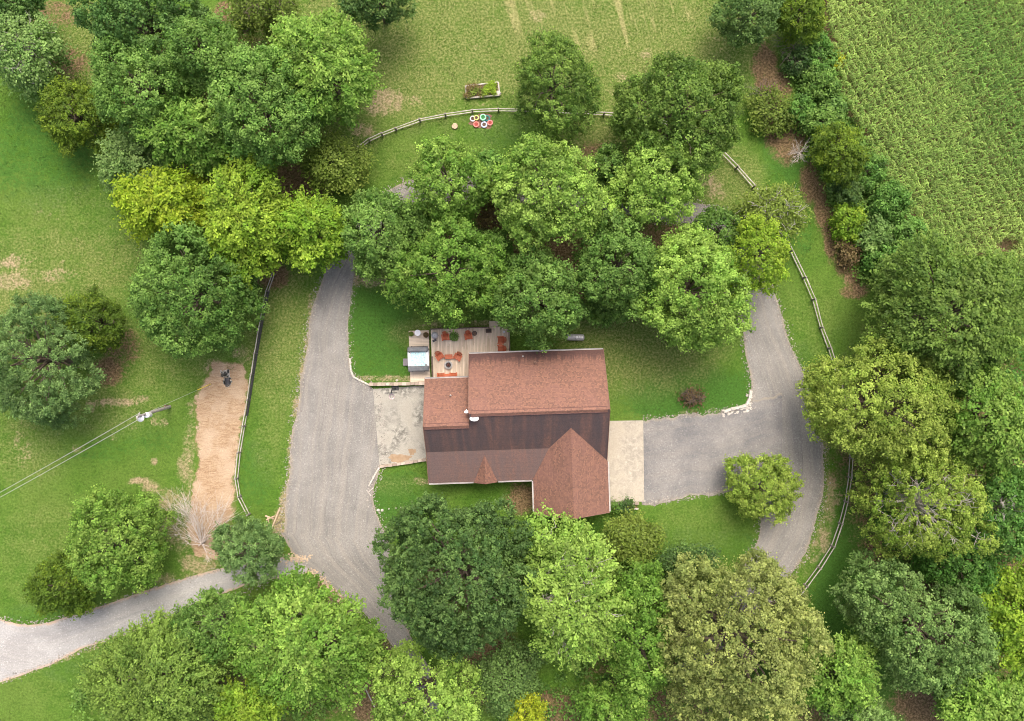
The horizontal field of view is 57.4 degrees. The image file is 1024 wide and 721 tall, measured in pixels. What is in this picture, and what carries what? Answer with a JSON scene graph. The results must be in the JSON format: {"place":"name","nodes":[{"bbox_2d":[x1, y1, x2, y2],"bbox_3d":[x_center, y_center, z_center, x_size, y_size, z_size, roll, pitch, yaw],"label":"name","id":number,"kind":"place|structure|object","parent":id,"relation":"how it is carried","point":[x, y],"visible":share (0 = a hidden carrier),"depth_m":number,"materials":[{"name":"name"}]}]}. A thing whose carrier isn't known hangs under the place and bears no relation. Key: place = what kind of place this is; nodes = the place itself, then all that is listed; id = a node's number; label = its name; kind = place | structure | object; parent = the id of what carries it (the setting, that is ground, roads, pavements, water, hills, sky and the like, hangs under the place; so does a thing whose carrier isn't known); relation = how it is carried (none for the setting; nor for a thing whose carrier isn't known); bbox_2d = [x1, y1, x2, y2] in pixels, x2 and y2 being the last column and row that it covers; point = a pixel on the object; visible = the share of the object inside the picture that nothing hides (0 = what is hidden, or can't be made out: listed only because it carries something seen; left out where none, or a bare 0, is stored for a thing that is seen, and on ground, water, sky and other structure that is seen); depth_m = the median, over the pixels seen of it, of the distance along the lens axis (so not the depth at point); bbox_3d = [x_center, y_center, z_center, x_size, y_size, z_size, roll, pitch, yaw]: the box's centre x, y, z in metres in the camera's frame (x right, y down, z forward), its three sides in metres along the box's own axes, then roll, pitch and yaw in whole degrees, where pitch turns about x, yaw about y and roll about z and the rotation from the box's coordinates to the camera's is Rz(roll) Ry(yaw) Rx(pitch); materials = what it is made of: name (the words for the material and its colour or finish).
{"place":"outdoors","nodes":[
{"label":"outdoors","id":0,"kind":"place"},
{"bbox_2d":[0,556,309,681],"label":"gravel road","id":1,"kind":"structure","parent":0,"point":[23,647],"depth_m":94.99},
{"bbox_2d":[0,0,1023,720],"bbox_3d":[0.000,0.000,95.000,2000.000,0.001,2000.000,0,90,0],"label":"ground","id":2,"kind":"structure","parent":0,"point":[122,392],"depth_m":95.00,"materials":[{"name":"green plant"}]},
{"bbox_2d":[0,0,46,30],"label":"broadleaf tree","id":3,"kind":"object","parent":2,"relation":"on","point":[31,5],"visible":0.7,"depth_m":88.44,"materials":[{"name":"green plant"}]},
{"bbox_2d":[0,0,76,107],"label":"broadleaf tree","id":4,"kind":"object","parent":2,"relation":"on","point":[12,48],"visible":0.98,"depth_m":88.82,"materials":[{"name":"green plant"}]},
{"bbox_2d":[0,289,110,434],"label":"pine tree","id":5,"kind":"object","parent":2,"relation":"on","point":[35,409],"visible":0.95,"depth_m":86.88,"materials":[{"name":"green plant"}]},
{"bbox_2d":[16,548,104,620],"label":"cedar tree","id":6,"kind":"object","parent":2,"relation":"on","point":[68,598],"visible":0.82,"depth_m":88.85,"materials":[{"name":"green plant"}]},
{"bbox_2d":[32,72,118,157],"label":"tree","id":7,"kind":"object","parent":2,"relation":"on","point":[62,111],"visible":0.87,"depth_m":89.44,"materials":[{"name":"green plant"}]},
{"bbox_2d":[50,280,128,354],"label":"cedar tree","id":8,"kind":"object","parent":2,"relation":"on","point":[97,307],"visible":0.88,"depth_m":89.00,"materials":[{"name":"green plant"}]},
{"bbox_2d":[61,483,183,602],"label":"broadleaf tree","id":9,"kind":"object","parent":2,"relation":"on","point":[124,569],"visible":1,"depth_m":87.04,"materials":[{"name":"green plant"}]},
{"bbox_2d":[90,126,170,199],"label":"broadleaf tree","id":10,"kind":"object","parent":2,"relation":"on","point":[129,156],"visible":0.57,"depth_m":86.91,"materials":[{"name":"green plant"}]},
{"bbox_2d":[63,0,210,65],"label":"broadleaf tree","id":11,"kind":"object","parent":2,"relation":"on","point":[122,23],"visible":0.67,"depth_m":84.70,"materials":[{"name":"green plant"}]},
{"bbox_2d":[82,30,205,144],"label":"broadleaf tree","id":12,"kind":"object","parent":2,"relation":"on","point":[126,92],"visible":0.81,"depth_m":83.23,"materials":[{"name":"green plant"}]},
{"bbox_2d":[70,605,237,720],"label":"broadleaf tree","id":13,"kind":"object","parent":2,"relation":"on","point":[166,667],"visible":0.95,"depth_m":85.17,"materials":[{"name":"green plant"}]},
{"bbox_2d":[100,162,211,247],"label":"broadleaf tree","id":14,"kind":"object","parent":2,"relation":"on","point":[171,193],"visible":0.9,"depth_m":85.52,"materials":[{"name":"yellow plant"}]},
{"bbox_2d":[125,89,242,180],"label":"broadleaf tree","id":15,"kind":"object","parent":2,"relation":"on","point":[203,151],"visible":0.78,"depth_m":84.31,"materials":[{"name":"green plant"}]},
{"bbox_2d":[122,215,270,360],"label":"broadleaf tree","id":16,"kind":"object","parent":2,"relation":"on","point":[198,284],"visible":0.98,"depth_m":85.21,"materials":[{"name":"green plant"}]},
{"bbox_2d":[162,485,242,564],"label":"dead tree","id":17,"kind":"object","parent":2,"relation":"on","point":[201,540],"visible":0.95,"depth_m":92.84,"materials":[{"name":"grey wood"}]},
{"bbox_2d":[162,13,251,98],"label":"broadleaf tree","id":18,"kind":"object","parent":2,"relation":"on","point":[192,63],"visible":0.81,"depth_m":82.67,"materials":[{"name":"green plant"}]},
{"bbox_2d":[66,595,353,720],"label":"corner undergrowth","id":19,"kind":"object","parent":2,"relation":"on","point":[80,696],"visible":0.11,"depth_m":93.74,"materials":[{"name":"green plant"}]},
{"bbox_2d":[168,584,260,667],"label":"broadleaf tree","id":20,"kind":"object","parent":2,"relation":"on","point":[211,620],"visible":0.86,"depth_m":86.75,"materials":[{"name":"green plant"}]},
{"bbox_2d":[185,358,249,562],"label":"straw strip","id":21,"kind":"object","parent":2,"relation":"on","point":[219,407],"visible":0.89,"depth_m":94.99,"materials":[{"name":"brown soil"}]},
{"bbox_2d":[196,152,296,289],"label":"broadleaf tree","id":22,"kind":"object","parent":2,"relation":"on","point":[230,209],"visible":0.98,"depth_m":84.96,"materials":[{"name":"green plant"}]},
{"bbox_2d":[208,512,292,587],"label":"pine tree","id":23,"kind":"object","parent":2,"relation":"on","point":[272,552],"visible":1,"depth_m":88.68,"materials":[{"name":"green plant"}]},
{"bbox_2d":[212,673,293,720],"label":"broadleaf tree","id":24,"kind":"object","parent":2,"relation":"on","point":[242,703],"visible":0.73,"depth_m":85.58,"materials":[{"name":"green plant"}]},
{"bbox_2d":[224,0,301,45],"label":"broadleaf tree","id":25,"kind":"object","parent":2,"relation":"on","point":[246,15],"visible":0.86,"depth_m":88.67,"materials":[{"name":"green plant"}]},
{"bbox_2d":[201,39,326,170],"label":"broadleaf tree","id":26,"kind":"object","parent":2,"relation":"on","point":[273,113],"visible":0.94,"depth_m":82.04,"materials":[{"name":"green plant"}]},
{"bbox_2d":[221,561,391,716],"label":"broadleaf tree","id":27,"kind":"object","parent":2,"relation":"on","point":[296,665],"visible":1,"depth_m":84.91,"materials":[{"name":"green plant"}]},
{"bbox_2d":[271,181,351,276],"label":"broadleaf tree","id":28,"kind":"object","parent":2,"relation":"on","point":[317,220],"visible":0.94,"depth_m":86.44,"materials":[{"name":"green plant"}]},
{"bbox_2d":[265,3,386,130],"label":"broadleaf tree","id":29,"kind":"object","parent":2,"relation":"on","point":[346,58],"visible":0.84,"depth_m":84.19,"materials":[{"name":"green plant"}]},
{"bbox_2d":[289,128,380,195],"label":"broadleaf tree","id":30,"kind":"object","parent":2,"relation":"on","point":[324,168],"visible":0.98,"depth_m":90.66,"materials":[{"name":"green plant"}]},
{"bbox_2d":[336,0,420,33],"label":"broadleaf tree","id":31,"kind":"object","parent":2,"relation":"on","point":[354,8],"visible":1,"depth_m":87.97,"materials":[{"name":"green plant"}]},
{"bbox_2d":[336,183,427,284],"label":"broadleaf tree","id":32,"kind":"object","parent":2,"relation":"on","point":[360,241],"visible":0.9,"depth_m":86.88,"materials":[{"name":"green plant"}]},
{"bbox_2d":[373,386,425,464],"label":"concrete pad","id":33,"kind":"object","parent":2,"relation":"on","point":[402,412],"visible":0.64,"depth_m":94.96,"materials":[{"name":"grey concrete"}]},
{"bbox_2d":[0,171,830,683],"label":"loose gravel","id":34,"kind":"structure","parent":2,"relation":"on","point":[62,617],"depth_m":94.94,"materials":[{"name":"grey gravel"}]},
{"bbox_2d":[409,330,429,381],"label":"hot tub platform","id":35,"kind":"structure","parent":2,"relation":"on","point":[420,340],"depth_m":94.81,"materials":[{"name":"brown wood"}]},
{"bbox_2d":[407,346,428,371],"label":"hot tub","id":36,"kind":"object","parent":35,"relation":"on","point":[418,358],"visible":1,"depth_m":93.94,"materials":[{"name":"plastic"}]},
{"bbox_2d":[365,635,487,720],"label":"broadleaf tree","id":37,"kind":"object","parent":2,"relation":"on","point":[454,703],"visible":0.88,"depth_m":86.07,"materials":[{"name":"green plant"}]},
{"bbox_2d":[376,210,510,332],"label":"broadleaf tree","id":38,"kind":"object","parent":2,"relation":"on","point":[431,298],"visible":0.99,"depth_m":85.22,"materials":[{"name":"green plant"}]},
{"bbox_2d":[401,134,495,222],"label":"broadleaf tree","id":39,"kind":"object","parent":2,"relation":"on","point":[426,183],"visible":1,"depth_m":86.22,"materials":[{"name":"green plant"}]},
{"bbox_2d":[367,491,539,663],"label":"broadleaf tree","id":40,"kind":"object","parent":2,"relation":"on","point":[434,613],"visible":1,"depth_m":83.19,"materials":[{"name":"green plant"}]},
{"bbox_2d":[430,321,509,377],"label":"wooden deck","id":41,"kind":"structure","parent":2,"relation":"on","point":[441,346],"depth_m":94.55,"materials":[{"name":"brown wood"}]},
{"bbox_2d":[463,80,499,99],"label":"raised bed","id":42,"kind":"object","parent":2,"relation":"on","point":[491,88],"visible":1,"depth_m":94.55,"materials":[{"name":"green plant"}]},
{"bbox_2d":[458,224,517,280],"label":"broadleaf tree","id":43,"kind":"object","parent":2,"relation":"on","point":[507,246],"visible":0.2,"depth_m":89.45,"materials":[{"name":"green plant"}]},
{"bbox_2d":[470,633,547,720],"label":"broadleaf tree","id":44,"kind":"object","parent":2,"relation":"on","point":[524,683],"visible":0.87,"depth_m":90.73,"materials":[{"name":"green plant"}]},
{"bbox_2d":[506,692,549,720],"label":"broadleaf tree","id":45,"kind":"object","parent":2,"relation":"on","point":[535,710],"visible":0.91,"depth_m":90.00,"materials":[{"name":"yellow plant"}]},
{"bbox_2d":[488,242,590,352],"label":"broadleaf tree","id":46,"kind":"object","parent":2,"relation":"on","point":[567,309],"visible":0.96,"depth_m":85.87,"materials":[{"name":"green plant"}]},
{"bbox_2d":[487,126,624,253],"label":"broadleaf tree","id":47,"kind":"object","parent":2,"relation":"on","point":[510,172],"visible":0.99,"depth_m":84.49,"materials":[{"name":"green plant"}]},
{"bbox_2d":[512,23,605,146],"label":"broadleaf tree","id":48,"kind":"object","parent":2,"relation":"on","point":[582,81],"visible":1,"depth_m":86.10,"materials":[{"name":"green plant"}]},
{"bbox_2d":[510,499,640,677],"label":"broadleaf tree","id":49,"kind":"object","parent":2,"relation":"on","point":[562,587],"visible":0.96,"depth_m":84.72,"materials":[{"name":"green plant"}]},
{"bbox_2d":[583,285,628,333],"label":"broadleaf tree","id":50,"kind":"object","parent":2,"relation":"on","point":[597,312],"visible":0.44,"depth_m":91.82,"materials":[{"name":"green plant"}]},
{"bbox_2d":[590,139,625,191],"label":"broadleaf tree","id":51,"kind":"object","parent":2,"relation":"on","point":[607,155],"visible":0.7,"depth_m":89.29,"materials":[{"name":"green plant"}]},
{"bbox_2d":[569,676,649,720],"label":"broadleaf tree","id":52,"kind":"object","parent":2,"relation":"on","point":[588,698],"visible":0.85,"depth_m":88.45,"materials":[{"name":"green plant"}]},
{"bbox_2d":[571,204,663,325],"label":"broadleaf tree","id":53,"kind":"object","parent":2,"relation":"on","point":[613,271],"visible":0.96,"depth_m":85.90,"materials":[{"name":"green plant"}]},
{"bbox_2d":[607,420,643,501],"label":"concrete pad","id":54,"kind":"object","parent":2,"relation":"on","point":[625,459],"visible":0.64,"depth_m":94.96,"materials":[{"name":"beige concrete"}]},
{"bbox_2d":[597,506,667,568],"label":"broadleaf tree","id":55,"kind":"object","parent":2,"relation":"on","point":[630,546],"visible":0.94,"depth_m":90.67,"materials":[{"name":"green plant"}]},
{"bbox_2d":[603,553,672,713],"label":"broadleaf tree","id":56,"kind":"object","parent":2,"relation":"on","point":[641,681],"visible":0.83,"depth_m":86.10,"materials":[{"name":"green plant"}]},
{"bbox_2d":[606,129,715,229],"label":"broadleaf tree","id":57,"kind":"object","parent":2,"relation":"on","point":[639,187],"visible":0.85,"depth_m":85.39,"materials":[{"name":"green plant"}]},
{"bbox_2d":[604,46,749,182],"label":"broadleaf tree","id":58,"kind":"object","parent":2,"relation":"on","point":[701,79],"visible":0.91,"depth_m":84.36,"materials":[{"name":"green plant"}]},
{"bbox_2d":[504,587,853,720],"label":"bottom undergrowth","id":59,"kind":"object","parent":2,"relation":"on","point":[561,680],"visible":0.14,"depth_m":93.96,"materials":[{"name":"green plant"}]},
{"bbox_2d":[653,535,723,582],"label":"broadleaf tree","id":60,"kind":"object","parent":2,"relation":"on","point":[668,563],"visible":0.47,"depth_m":90.44,"materials":[{"name":"green plant"}]},
{"bbox_2d":[628,218,757,355],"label":"broadleaf tree","id":61,"kind":"object","parent":2,"relation":"on","point":[715,267],"visible":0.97,"depth_m":85.27,"materials":[{"name":"green plant"}]},
{"bbox_2d":[642,393,781,505],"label":"parking area","id":62,"kind":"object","parent":2,"relation":"on","point":[684,457],"visible":0.82,"depth_m":94.98,"materials":[{"name":"grey asphalt"}]},
{"bbox_2d":[675,204,750,251],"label":"broadleaf tree","id":63,"kind":"object","parent":2,"relation":"on","point":[711,216],"visible":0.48,"depth_m":89.64,"materials":[{"name":"green plant"}]},
{"bbox_2d":[650,546,835,720],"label":"broadleaf tree","id":64,"kind":"object","parent":2,"relation":"on","point":[732,630],"visible":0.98,"depth_m":82.78,"materials":[{"name":"green plant"}]},
{"bbox_2d":[704,0,785,54],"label":"broadleaf tree","id":65,"kind":"object","parent":2,"relation":"on","point":[769,11],"visible":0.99,"depth_m":89.01,"materials":[{"name":"green plant"}]},
{"bbox_2d":[725,209,794,299],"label":"broadleaf tree","id":66,"kind":"object","parent":2,"relation":"on","point":[769,274],"visible":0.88,"depth_m":86.73,"materials":[{"name":"green plant"}]},
{"bbox_2d":[722,449,805,528],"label":"broadleaf tree","id":67,"kind":"object","parent":2,"relation":"on","point":[774,470],"visible":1,"depth_m":90.00,"materials":[{"name":"green plant"}]},
{"bbox_2d":[742,82,799,139],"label":"shrub","id":68,"kind":"object","parent":2,"relation":"on","point":[777,124],"visible":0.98,"depth_m":93.23,"materials":[{"name":"green plant"}]},
{"bbox_2d":[727,180,815,246],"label":"broadleaf tree","id":69,"kind":"object","parent":2,"relation":"on","point":[784,209],"visible":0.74,"depth_m":89.02,"materials":[{"name":"green plant"}]},
{"bbox_2d":[724,152,852,612],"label":"split rail fence","id":70,"kind":"object","parent":2,"relation":"on","point":[848,476],"visible":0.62,"depth_m":94.07,"materials":[{"name":"grey wood"}]},
{"bbox_2d":[778,42,812,79],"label":"shrub","id":71,"kind":"object","parent":2,"relation":"on","point":[792,67],"visible":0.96,"depth_m":93.05,"materials":[{"name":"green plant"}]},
{"bbox_2d":[780,91,816,126],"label":"shrub","id":72,"kind":"object","parent":2,"relation":"on","point":[803,101],"visible":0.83,"depth_m":92.73,"materials":[{"name":"green plant"}]},
{"bbox_2d":[769,0,829,46],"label":"cedar tree","id":73,"kind":"object","parent":2,"relation":"on","point":[809,15],"visible":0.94,"depth_m":89.85,"materials":[{"name":"green plant"}]},
{"bbox_2d":[794,60,844,103],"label":"shrub","id":74,"kind":"object","parent":2,"relation":"on","point":[827,76],"visible":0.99,"depth_m":92.78,"materials":[{"name":"green plant"}]},
{"bbox_2d":[804,30,843,82],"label":"shrub","id":75,"kind":"object","parent":2,"relation":"on","point":[822,53],"visible":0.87,"depth_m":92.52,"materials":[{"name":"green plant"}]},
{"bbox_2d":[798,100,849,139],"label":"shrub","id":76,"kind":"object","parent":2,"relation":"on","point":[824,115],"visible":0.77,"depth_m":92.41,"materials":[{"name":"green plant"}]},
{"bbox_2d":[779,627,882,719],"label":"broadleaf tree","id":77,"kind":"object","parent":2,"relation":"on","point":[853,680],"visible":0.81,"depth_m":85.83,"materials":[{"name":"green plant"}]},
{"bbox_2d":[803,117,873,189],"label":"cedar tree","id":78,"kind":"object","parent":2,"relation":"on","point":[842,141],"visible":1,"depth_m":89.74,"materials":[{"name":"green plant"}]},
{"bbox_2d":[822,178,868,207],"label":"shrub","id":79,"kind":"object","parent":2,"relation":"on","point":[853,196],"visible":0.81,"depth_m":92.53,"materials":[{"name":"green plant"}]},
{"bbox_2d":[824,198,869,246],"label":"shrub","id":80,"kind":"object","parent":2,"relation":"on","point":[856,219],"visible":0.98,"depth_m":92.63,"materials":[{"name":"green plant"}]},
{"bbox_2d":[830,237,865,271],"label":"shrub","id":81,"kind":"object","parent":2,"relation":"on","point":[847,252],"visible":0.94,"depth_m":93.57,"materials":[{"name":"brown plant"}]},
{"bbox_2d":[784,38,918,286],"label":"hedgerow brush","id":82,"kind":"object","parent":2,"relation":"on","point":[832,202],"visible":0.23,"depth_m":94.05,"materials":[{"name":"green plant"}]},
{"bbox_2d":[821,694,901,720],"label":"broadleaf tree","id":83,"kind":"object","parent":2,"relation":"on","point":[877,713],"visible":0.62,"depth_m":87.65,"materials":[{"name":"green plant"}]},
{"bbox_2d":[852,148,891,192],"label":"shrub","id":84,"kind":"object","parent":2,"relation":"on","point":[879,173],"visible":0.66,"depth_m":92.40,"materials":[{"name":"green plant"}]},
{"bbox_2d":[850,211,900,259],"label":"shrub","id":85,"kind":"object","parent":2,"relation":"on","point":[870,237],"visible":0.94,"depth_m":92.45,"materials":[{"name":"green plant"}]},
{"bbox_2d":[795,332,968,480],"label":"broadleaf tree","id":86,"kind":"object","parent":2,"relation":"on","point":[894,443],"visible":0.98,"depth_m":84.50,"materials":[{"name":"green plant"}]},
{"bbox_2d":[865,178,917,222],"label":"shrub","id":87,"kind":"object","parent":2,"relation":"on","point":[893,191],"visible":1,"depth_m":92.09,"materials":[{"name":"green plant"}]},
{"bbox_2d":[885,212,932,248],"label":"shrub","id":88,"kind":"object","parent":2,"relation":"on","point":[913,223],"visible":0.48,"depth_m":92.03,"materials":[{"name":"green plant"}]},
{"bbox_2d":[826,548,1003,703],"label":"broadleaf tree","id":89,"kind":"object","parent":2,"relation":"on","point":[915,674],"visible":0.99,"depth_m":85.23,"materials":[{"name":"green plant"}]},
{"bbox_2d":[844,441,1003,566],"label":"broadleaf tree","id":90,"kind":"object","parent":2,"relation":"on","point":[911,499],"visible":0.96,"depth_m":84.64,"materials":[{"name":"green plant"}]},
{"bbox_2d":[825,0,1023,261],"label":"corn field","id":91,"kind":"structure","parent":2,"relation":"on","point":[939,150],"depth_m":93.44,"materials":[{"name":"green plant"}]},
{"bbox_2d":[857,224,1023,398],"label":"broadleaf tree","id":92,"kind":"object","parent":2,"relation":"on","point":[993,337],"visible":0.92,"depth_m":83.13,"materials":[{"name":"green plant"}]},
{"bbox_2d":[872,273,1023,720],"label":"wood undergrowth","id":93,"kind":"object","parent":2,"relation":"on","point":[1015,376],"visible":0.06,"depth_m":93.40,"materials":[{"name":"green plant"}]},
{"bbox_2d":[908,522,1006,600],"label":"broadleaf tree","id":94,"kind":"object","parent":2,"relation":"on","point":[987,569],"visible":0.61,"depth_m":88.40,"materials":[{"name":"green plant"}]},
{"bbox_2d":[930,662,1023,720],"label":"broadleaf tree","id":95,"kind":"object","parent":2,"relation":"on","point":[1004,700],"visible":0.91,"depth_m":86.04,"materials":[{"name":"green plant"}]},
{"bbox_2d":[932,357,1023,482],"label":"broadleaf tree","id":96,"kind":"object","parent":2,"relation":"on","point":[1000,417],"visible":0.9,"depth_m":84.06,"materials":[{"name":"green plant"}]},
{"bbox_2d":[960,461,1023,559],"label":"broadleaf tree","id":97,"kind":"object","parent":2,"relation":"on","point":[1009,489],"visible":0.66,"depth_m":85.10,"materials":[{"name":"green plant"}]},
{"bbox_2d":[962,558,1023,679],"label":"broadleaf tree","id":98,"kind":"object","parent":2,"relation":"on","point":[1009,619],"visible":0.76,"depth_m":86.69,"materials":[{"name":"green plant"}]},
{"bbox_2d":[423,348,610,518],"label":"house","id":99,"kind":"structure","parent":0,"point":[543,422],"depth_m":90.13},
{"bbox_2d":[280,177,823,718],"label":"driveway","id":100,"kind":"structure","parent":0,"point":[332,519],"depth_m":94.99,"materials":[{"name":"grey asphalt"}]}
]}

